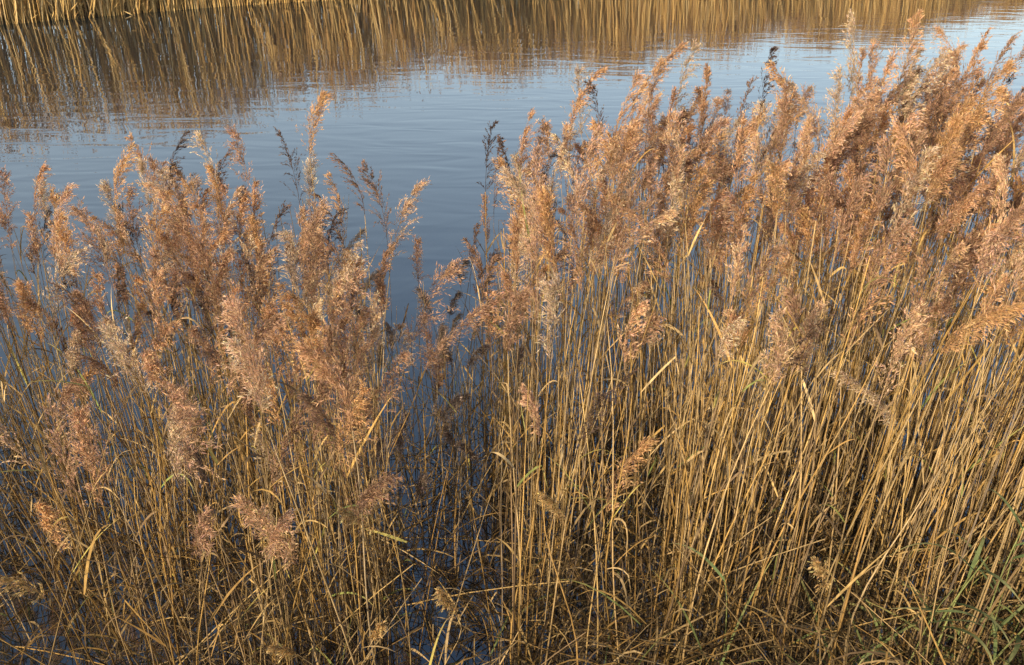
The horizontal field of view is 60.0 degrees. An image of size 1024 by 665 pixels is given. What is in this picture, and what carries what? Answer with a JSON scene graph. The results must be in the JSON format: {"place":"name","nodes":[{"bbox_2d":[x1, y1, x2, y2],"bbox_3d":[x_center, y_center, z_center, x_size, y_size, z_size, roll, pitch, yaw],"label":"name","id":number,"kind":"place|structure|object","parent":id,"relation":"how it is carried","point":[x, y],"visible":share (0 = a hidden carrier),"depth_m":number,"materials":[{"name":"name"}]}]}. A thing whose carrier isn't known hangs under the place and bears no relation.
{"place":"outdoors","nodes":[
{"label":"outdoors","id":0,"kind":"place"},
{"bbox_2d":[0,0,331,24],"bbox_3d":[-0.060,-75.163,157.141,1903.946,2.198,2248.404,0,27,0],"label":"ground","id":1,"kind":"structure","parent":0,"point":[85,15],"depth_m":25.32,"materials":[{"name":"brown plant"}]},
{"bbox_2d":[0,0,1023,664],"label":"water","id":2,"kind":"structure","parent":0,"point":[422,90],"depth_m":11.57,"materials":[{"name":"blue liquid"}]},
{"bbox_2d":[0,89,537,664],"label":"reed bed","id":3,"kind":"object","parent":2,"relation":"in","point":[330,385],"visible":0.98,"depth_m":4.20,"materials":[{"name":"plant"}]},
{"bbox_2d":[0,274,1023,664],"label":"reed litter","id":4,"kind":"object","parent":2,"relation":"in","point":[736,648],"visible":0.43,"depth_m":4.26,"materials":[{"name":"plant"}]},
{"bbox_2d":[404,8,1023,664],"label":"reed bed","id":5,"kind":"object","parent":2,"relation":"in","point":[938,150],"visible":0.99,"depth_m":4.16,"materials":[{"name":"plant"}]},
{"bbox_2d":[451,495,1023,664],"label":"grass tuft","id":6,"kind":"object","parent":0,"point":[874,619],"visible":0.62,"depth_m":4.06,"materials":[{"name":"plant"}]}
]}

